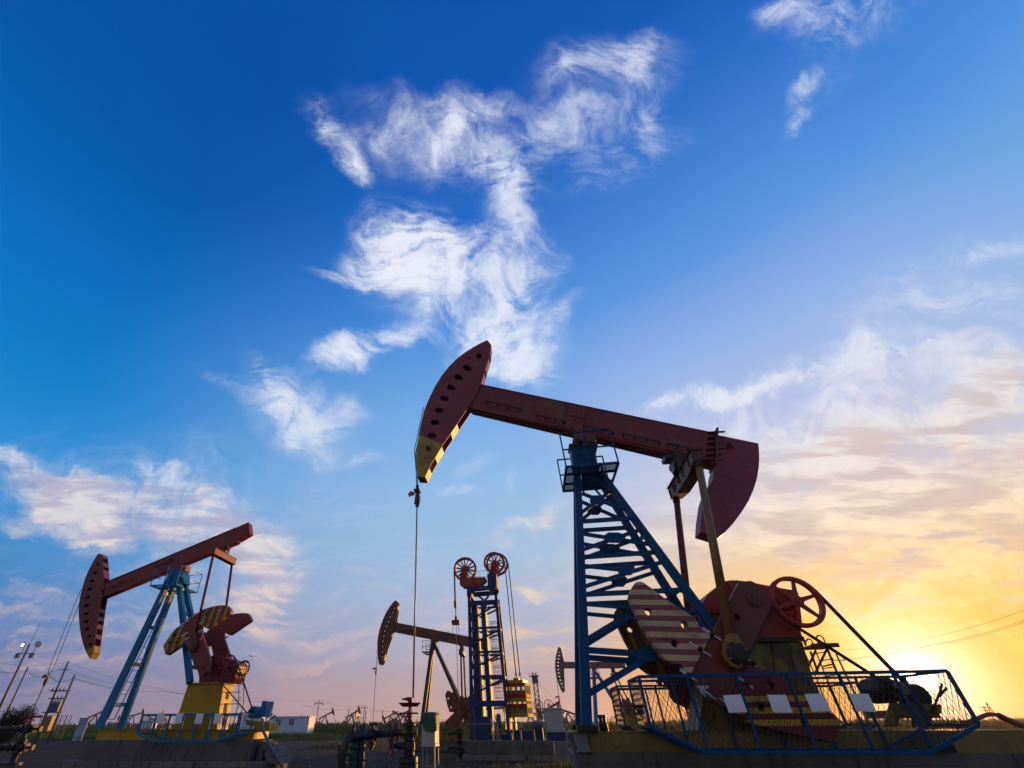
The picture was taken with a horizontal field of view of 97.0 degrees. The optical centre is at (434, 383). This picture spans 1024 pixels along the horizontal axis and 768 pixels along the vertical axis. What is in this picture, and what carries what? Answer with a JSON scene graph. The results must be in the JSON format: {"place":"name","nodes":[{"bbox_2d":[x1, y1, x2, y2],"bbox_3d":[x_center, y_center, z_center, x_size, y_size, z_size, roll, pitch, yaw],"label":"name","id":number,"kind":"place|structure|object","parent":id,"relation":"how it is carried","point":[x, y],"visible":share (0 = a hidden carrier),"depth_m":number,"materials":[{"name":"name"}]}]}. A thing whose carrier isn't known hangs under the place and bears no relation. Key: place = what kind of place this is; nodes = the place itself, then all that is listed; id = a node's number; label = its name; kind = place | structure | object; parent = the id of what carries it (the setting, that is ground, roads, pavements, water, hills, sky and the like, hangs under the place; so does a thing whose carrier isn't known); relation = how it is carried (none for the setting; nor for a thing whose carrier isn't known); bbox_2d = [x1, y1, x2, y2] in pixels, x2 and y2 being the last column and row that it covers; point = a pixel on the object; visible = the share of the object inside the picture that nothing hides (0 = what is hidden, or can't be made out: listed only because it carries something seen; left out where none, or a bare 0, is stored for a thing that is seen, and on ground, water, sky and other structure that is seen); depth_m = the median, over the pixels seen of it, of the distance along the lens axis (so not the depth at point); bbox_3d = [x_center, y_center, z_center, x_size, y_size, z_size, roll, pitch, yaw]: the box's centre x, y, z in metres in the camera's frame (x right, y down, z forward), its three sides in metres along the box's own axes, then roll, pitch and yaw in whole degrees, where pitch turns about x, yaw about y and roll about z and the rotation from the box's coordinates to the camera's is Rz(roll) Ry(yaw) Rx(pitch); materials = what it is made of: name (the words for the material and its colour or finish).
{"place":"outdoors","nodes":[
{"label":"outdoors","id":0,"kind":"place"},
{"bbox_2d":[0,736,572,767],"bbox_3d":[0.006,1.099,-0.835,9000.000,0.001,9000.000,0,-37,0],"label":"ground","id":1,"kind":"structure","parent":0,"point":[52,753],"depth_m":25.39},
{"bbox_2d":[6,667,28,711],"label":"power pole","id":2,"kind":"object","parent":1,"relation":"on","point":[12,700],"visible":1,"depth_m":61.31,"materials":[{"name":"concrete"}]},
{"bbox_2d":[0,625,40,708],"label":"light pole","id":3,"kind":"object","parent":1,"relation":"on","point":[37,645],"visible":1,"depth_m":49.83,"materials":[{"name":"metal"}]},
{"bbox_2d":[0,703,41,744],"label":"bush","id":4,"kind":"object","parent":1,"relation":"on","point":[5,737],"visible":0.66,"depth_m":33.34,"materials":[{"name":"green plant"}]},
{"bbox_2d":[0,713,43,765],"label":"wellhead","id":5,"kind":"object","parent":1,"relation":"on","point":[19,747],"visible":1,"depth_m":20.46,"materials":[{"name":"black metal"}]},
{"bbox_2d":[33,661,69,742],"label":"power pole","id":6,"kind":"object","parent":1,"relation":"on","point":[46,714],"visible":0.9,"depth_m":49.37,"materials":[{"name":"concrete"}]},
{"bbox_2d":[42,687,70,730],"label":"pole transformer","id":7,"kind":"object","parent":6,"relation":"attached to","point":[48,721],"visible":1,"depth_m":48.32,"materials":[{"name":"metal"}]},
{"bbox_2d":[2,670,183,693],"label":"overhead wire","id":8,"kind":"object","parent":6,"relation":"attached to","point":[82,676],"visible":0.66,"depth_m":54.23,"materials":[{"name":"metal"}]},
{"bbox_2d":[4,662,290,700],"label":"overhead wire","id":9,"kind":"object","parent":6,"relation":"attached to","point":[111,677],"visible":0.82,"depth_m":56.58,"materials":[{"name":"metal"}]},
{"bbox_2d":[32,715,71,740],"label":"fence","id":10,"kind":"object","parent":1,"relation":"on","point":[56,728],"visible":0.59,"depth_m":55.49,"materials":[{"name":"grey metal"}]},
{"bbox_2d":[46,675,75,742],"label":"power pole","id":11,"kind":"object","parent":1,"relation":"on","point":[56,720],"visible":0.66,"depth_m":48.32,"materials":[{"name":"concrete"}]},
{"bbox_2d":[0,670,256,701],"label":"overhead wire","id":12,"kind":"object","parent":11,"relation":"attached to","point":[109,687],"visible":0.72,"depth_m":60.40,"materials":[{"name":"metal"}]},
{"bbox_2d":[72,718,89,740],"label":"meter cabinet","id":13,"kind":"object","parent":1,"relation":"on","point":[80,729],"visible":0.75,"depth_m":52.08,"materials":[{"name":"grey metal"}]},
{"bbox_2d":[62,739,292,767],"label":"concrete foundation","id":14,"kind":"object","parent":1,"relation":"on","point":[255,753],"visible":0.83,"depth_m":17.16,"materials":[{"name":"grey concrete"}]},
{"bbox_2d":[32,522,283,767],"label":"pump jack","id":15,"kind":"object","parent":14,"relation":"on","point":[221,671],"visible":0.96,"depth_m":20.25,"materials":[{"name":"red paint"}]},
{"bbox_2d":[136,713,253,741],"bbox_3d":[-9.275,13.292,17.311,4.267,0.860,0.916,-6,-38,8],"label":"guard cage","id":16,"kind":"object","parent":14,"relation":"on","point":[207,736],"visible":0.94,"depth_m":17.04,"materials":[{"name":"blue paint"}]},
{"bbox_2d":[155,713,164,722],"bbox_3d":[-10.613,12.907,17.285,0.300,0.320,0.012,-6,-38,9],"label":"blank card","id":17,"kind":"object","parent":16,"relation":"attached to","point":[160,718],"visible":1,"depth_m":17.28,"materials":[{"name":"white paper"}]},
{"bbox_2d":[174,713,183,723],"bbox_3d":[-9.815,12.829,17.164,0.300,0.320,0.013,-8,-38,7],"label":"blank card","id":18,"kind":"object","parent":16,"relation":"attached to","point":[178,718],"visible":1,"depth_m":17.16,"materials":[{"name":"white paper"}]},
{"bbox_2d":[194,713,203,723],"bbox_3d":[-8.981,12.744,17.040,0.300,0.320,0.013,-5,-38,8],"label":"blank card","id":19,"kind":"object","parent":16,"relation":"attached to","point":[198,718],"visible":1,"depth_m":17.04,"materials":[{"name":"white paper"}]},
{"bbox_2d":[213,713,222,723],"bbox_3d":[-8.213,12.661,16.930,0.300,0.320,0.013,-7,-38,7],"label":"blank card","id":20,"kind":"object","parent":16,"relation":"attached to","point":[217,718],"visible":1,"depth_m":16.93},
{"bbox_2d":[337,723,400,767],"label":"flow line","id":21,"kind":"object","parent":1,"relation":"on","point":[357,740],"visible":1,"depth_m":9.27,"materials":[{"name":"metal"}]},
{"bbox_2d":[367,726,375,750],"bbox_3d":[-4.298,23.974,30.330,0.530,1.342,0.437,0,-37,0],"label":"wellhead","id":22,"kind":"object","parent":1,"relation":"on","point":[371,745],"visible":0.57,"depth_m":30.05,"materials":[{"name":"black metal"}]},
{"bbox_2d":[388,697,419,767],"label":"wellhead","id":23,"kind":"object","parent":1,"relation":"on","point":[408,759],"visible":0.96,"depth_m":9.83,"materials":[{"name":"red paint"}]},
{"bbox_2d":[270,735,571,767],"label":"weeds","id":24,"kind":"object","parent":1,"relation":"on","point":[381,745],"visible":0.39,"depth_m":26.28,"materials":[{"name":"green plant"}]},
{"bbox_2d":[10,729,848,739],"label":"meadow grass","id":25,"kind":"structure","parent":1,"relation":"on","point":[94,735],"depth_m":59.01,"materials":[{"name":"green plant"}]},
{"bbox_2d":[421,725,438,767],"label":"electrical cabinet","id":26,"kind":"object","parent":1,"relation":"on","point":[430,739],"visible":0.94,"depth_m":15.69,"materials":[{"name":"white metal"}]},
{"bbox_2d":[421,712,439,731],"bbox_3d":[-0.158,12.264,16.246,0.612,0.570,0.851,-8,-38,10],"label":"tarpaulin","id":27,"kind":"object","parent":26,"relation":"on","point":[430,721],"visible":1,"depth_m":15.97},
{"bbox_2d":[291,757,571,767],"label":"rubble","id":28,"kind":"object","parent":1,"relation":"on","point":[391,766],"visible":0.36,"depth_m":18.26,"materials":[{"name":"stone"}]},
{"bbox_2d":[414,740,466,750],"bbox_3d":[2.588,23.544,29.110,8.000,0.589,1.500,-6,-38,8],"label":"concrete foundation","id":29,"kind":"object","parent":1,"relation":"on","point":[443,744],"visible":0.07,"depth_m":28.83,"materials":[{"name":"grey concrete"}]},
{"bbox_2d":[372,600,521,739],"bbox_3d":[0.826,20.081,32.136,10.939,8.600,2.220,-6,-38,8],"label":"pump jack","id":30,"kind":"object","parent":29,"relation":"on","point":[389,626],"visible":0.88,"depth_m":32.35,"materials":[{"name":"paint"}]},
{"bbox_2d":[447,727,463,757],"bbox_3d":[1.060,18.598,23.230,0.913,1.260,0.437,0,-37,0],"label":"wellhead","id":31,"kind":"object","parent":1,"relation":"on","point":[459,747],"visible":1,"depth_m":23.10,"materials":[{"name":"black metal"}]},
{"bbox_2d":[462,739,568,760],"bbox_3d":[4.176,18.481,22.598,5.013,0.752,3.800,-8,-38,10],"label":"concrete foundation","id":32,"kind":"object","parent":1,"relation":"on","point":[511,750],"visible":0.85,"depth_m":21.38,"materials":[{"name":"grey concrete"}]},
{"bbox_2d":[466,722,547,740],"bbox_3d":[3.508,17.169,22.105,3.960,0.740,0.235,-8,-38,10],"label":"wire fence","id":33,"kind":"object","parent":32,"relation":"on","point":[496,723],"visible":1,"depth_m":22.10,"materials":[{"name":"blue metal"}]},
{"bbox_2d":[542,708,566,740],"bbox_3d":[6.023,17.026,22.399,1.089,1.308,0.850,-8,-38,10],"label":"control cabinet","id":34,"kind":"object","parent":32,"relation":"on","point":[555,721],"visible":0.97,"depth_m":22.10,"materials":[{"name":"grey metal"}]},
{"bbox_2d":[533,699,552,721],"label":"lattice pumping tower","id":35,"kind":"structure","parent":1,"relation":"on","point":[548,704],"depth_m":81.10,"materials":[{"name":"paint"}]},
{"bbox_2d":[529,672,564,732],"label":"drilling mast","id":36,"kind":"object","parent":1,"relation":"on","point":[535,676],"visible":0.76,"depth_m":77.76,"materials":[{"name":"metal"}]},
{"bbox_2d":[568,749,1023,767],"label":"concrete foundation","id":37,"kind":"object","parent":1,"relation":"on","point":[702,760],"visible":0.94,"depth_m":8.20,"materials":[{"name":"grey concrete"}]},
{"bbox_2d":[408,340,1023,752],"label":"pump jack","id":38,"kind":"object","parent":37,"relation":"on","point":[734,626],"visible":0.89,"depth_m":10.28,"materials":[{"name":"red paint"}]},
{"bbox_2d":[609,681,875,729],"bbox_3d":[6.881,7.615,10.303,5.108,1.140,1.195,-6,-38,8],"label":"guard cage","id":39,"kind":"object","parent":38,"relation":"attached to","point":[619,724],"visible":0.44,"depth_m":10.52,"materials":[{"name":"blue paint"}]},
{"bbox_2d":[627,669,980,754],"bbox_3d":[6.403,5.975,8.142,5.108,1.140,1.195,-6,-38,8],"label":"guard cage","id":40,"kind":"object","parent":37,"relation":"on","point":[687,745],"visible":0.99,"depth_m":7.76,"materials":[{"name":"blue paint"}]},
{"bbox_2d":[723,694,746,712],"bbox_3d":[5.277,5.620,7.867,0.300,0.250,0.009,-8,-38,7],"label":"blank card","id":41,"kind":"object","parent":40,"relation":"attached to","point":[734,703],"visible":1,"depth_m":7.86,"materials":[{"name":"white paper"}]},
{"bbox_2d":[767,695,792,712],"bbox_3d":[5.985,5.547,7.766,0.300,0.250,0.009,-5,-38,8],"label":"blank card","id":42,"kind":"object","parent":40,"relation":"attached to","point":[779,703],"visible":1,"depth_m":7.76,"materials":[{"name":"white paper"}]},
{"bbox_2d":[804,693,830,711],"bbox_3d":[6.582,5.474,7.689,0.300,0.250,0.009,-8,-38,7],"label":"blank card","id":43,"kind":"object","parent":40,"relation":"attached to","point":[817,702],"visible":1,"depth_m":7.68,"materials":[{"name":"white paper"}]},
{"bbox_2d":[849,693,876,711],"bbox_3d":[7.257,5.404,7.593,0.300,0.250,0.009,-5,-37,9],"label":"blank card","id":44,"kind":"object","parent":40,"relation":"attached to","point":[862,702],"visible":1,"depth_m":7.59,"materials":[{"name":"white paper"}]},
{"bbox_2d":[833,654,872,729],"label":"power pole","id":45,"kind":"object","parent":1,"relation":"on","point":[841,665],"visible":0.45,"depth_m":43.85,"materials":[{"name":"concrete"}]},
{"bbox_2d":[810,610,1023,667],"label":"overhead wire","id":46,"kind":"object","parent":45,"relation":"attached to","point":[939,635],"visible":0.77,"depth_m":32.11,"materials":[{"name":"metal"}]},
{"bbox_2d":[819,623,1021,669],"bbox_3d":[40.939,26.772,43.401,3.571,0.934,53.061,-13,-39,17],"label":"overhead wire","id":47,"kind":"object","parent":45,"relation":"attached to","point":[936,644],"visible":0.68,"depth_m":33.13,"materials":[{"name":"metal"}]},
{"bbox_2d":[835,620,1023,665],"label":"overhead wire","id":48,"kind":"object","parent":45,"relation":"attached to","point":[953,640],"visible":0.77,"depth_m":31.16,"materials":[{"name":"metal"}]},
{"bbox_2d":[957,712,1023,728],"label":"arched pipe","id":49,"kind":"object","parent":1,"relation":"on","point":[1016,723],"visible":0.82,"depth_m":13.92,"materials":[{"name":"grey metal"}]},
{"bbox_2d":[986,703,999,721],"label":"pylon","id":50,"kind":"object","parent":1,"relation":"on","point":[989,707],"visible":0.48,"depth_m":145.16,"materials":[{"name":"metal"}]},
{"bbox_2d":[397,707,412,723],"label":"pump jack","id":51,"kind":"object","parent":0,"point":[404,715],"visible":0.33,"depth_m":140.50,"materials":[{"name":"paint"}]},
{"bbox_2d":[452,552,543,739],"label":"lattice pumping tower","id":52,"kind":"structure","parent":0,"point":[472,584],"depth_m":24.86,"materials":[{"name":"blue metal"}]},
{"bbox_2d":[0,0,1023,724],"label":"sky","id":53,"kind":"structure","parent":0,"point":[246,246],"materials":[{"name":"blue"}]},
{"bbox_3d":[15.124,28.645,36.085,8.800,0.798,1.600,-5,-38,6],"label":"concrete foundation","id":54,"kind":"object","parent":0,"visible":0},
{"bbox_2d":[555,647,673,729],"bbox_3d":[14.701,25.922,38.228,8.825,6.132,2.120,-5,-38,6],"label":"pump jack","id":55,"kind":"object","parent":54,"relation":"on","point":[563,665],"visible":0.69,"depth_m":38.52,"materials":[{"name":"grey paint"}]},
{"label":"field","id":56,"kind":"structure","parent":0,"visible":0},
{"bbox_2d":[86,711,101,728],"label":"pump jack","id":57,"kind":"object","parent":56,"relation":"on","point":[95,715],"visible":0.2,"depth_m":152.44,"materials":[{"name":"red paint"}]},
{"bbox_2d":[117,714,130,727],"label":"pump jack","id":58,"kind":"object","parent":56,"relation":"on","point":[128,724],"visible":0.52,"depth_m":183.69,"materials":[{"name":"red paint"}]},
{"bbox_2d":[115,708,143,729],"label":"pump jack","id":59,"kind":"object","parent":56,"relation":"on","point":[142,712],"visible":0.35,"depth_m":160.47,"materials":[{"name":"paint"}]},
{"bbox_2d":[140,721,157,729],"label":"site cabin","id":60,"kind":"object","parent":56,"relation":"on","point":[149,724],"visible":0.4,"depth_m":119.58,"materials":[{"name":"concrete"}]},
{"bbox_2d":[158,710,170,728],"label":"pump jack","id":61,"kind":"object","parent":56,"relation":"on","point":[166,721],"visible":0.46,"depth_m":168.30,"materials":[{"name":"red paint"}]},
{"bbox_2d":[238,712,266,728],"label":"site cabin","id":62,"kind":"object","parent":56,"relation":"on","point":[247,717],"visible":0.06,"depth_m":76.87,"materials":[{"name":"metal"}]},
{"bbox_2d":[269,716,316,736],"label":"site cabin","id":63,"kind":"object","parent":56,"relation":"on","point":[298,724],"visible":0.77,"depth_m":65.11,"materials":[{"name":"metal"}]},
{"bbox_2d":[276,718,281,725],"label":"window","id":64,"kind":"structure","parent":63,"relation":"in","point":[278,720],"depth_m":65.41,"materials":[{"name":"grey glass"}]},
{"bbox_2d":[288,718,294,725],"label":"window","id":65,"kind":"structure","parent":63,"relation":"in","point":[291,720],"depth_m":65.15,"materials":[{"name":"grey glass"}]},
{"bbox_2d":[315,707,333,725],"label":"pump jack","id":66,"kind":"object","parent":56,"relation":"on","point":[324,716],"visible":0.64,"depth_m":132.20,"materials":[{"name":"red paint"}]},
{"bbox_2d":[341,705,360,725],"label":"pump jack","id":67,"kind":"object","parent":56,"relation":"on","point":[351,715],"visible":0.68,"depth_m":128.14,"materials":[{"name":"red paint"}]},
{"bbox_2d":[355,713,361,723],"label":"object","id":68,"kind":"object","parent":56,"relation":"on","point":[357,715],"visible":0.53,"depth_m":148.40,"materials":[{"name":"orange paint"}]},
{"bbox_2d":[382,712,398,723],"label":"pump jack","id":69,"kind":"object","parent":56,"relation":"on","point":[392,719],"visible":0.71,"depth_m":131.95,"materials":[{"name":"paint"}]},
{"bbox_2d":[392,710,406,724],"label":"pump jack","id":70,"kind":"object","parent":56,"relation":"on","point":[404,717],"visible":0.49,"depth_m":136.67,"materials":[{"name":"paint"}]},
{"bbox_2d":[486,707,503,721],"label":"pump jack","id":71,"kind":"object","parent":56,"relation":"on","point":[495,708],"visible":0.03,"depth_m":88.83,"materials":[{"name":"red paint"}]},
{"bbox_2d":[16,718,1023,736],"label":"reed bed","id":72,"kind":"object","parent":56,"relation":"on","point":[444,729],"visible":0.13,"depth_m":71.07,"materials":[{"name":"green plant"}]},
{"bbox_2d":[25,717,1023,729],"bbox_3d":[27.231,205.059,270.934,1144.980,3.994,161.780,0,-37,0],"label":"distant scrub","id":73,"kind":"object","parent":56,"relation":"on","point":[109,724],"visible":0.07,"depth_m":224.74,"materials":[{"name":"green plant"}]},
{"bbox_2d":[522,713,536,726],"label":"pump jack","id":74,"kind":"object","parent":56,"relation":"on","point":[531,719],"visible":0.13,"depth_m":104.12,"materials":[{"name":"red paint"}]},
{"bbox_2d":[537,701,568,724],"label":"pump jack","id":75,"kind":"object","parent":56,"relation":"on","point":[555,704],"visible":0.19,"depth_m":84.91,"materials":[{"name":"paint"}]},
{"bbox_2d":[557,704,574,722],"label":"pump jack","id":76,"kind":"object","parent":56,"relation":"on","point":[568,713],"visible":0.25,"depth_m":100.62,"materials":[{"name":"paint"}]}
]}

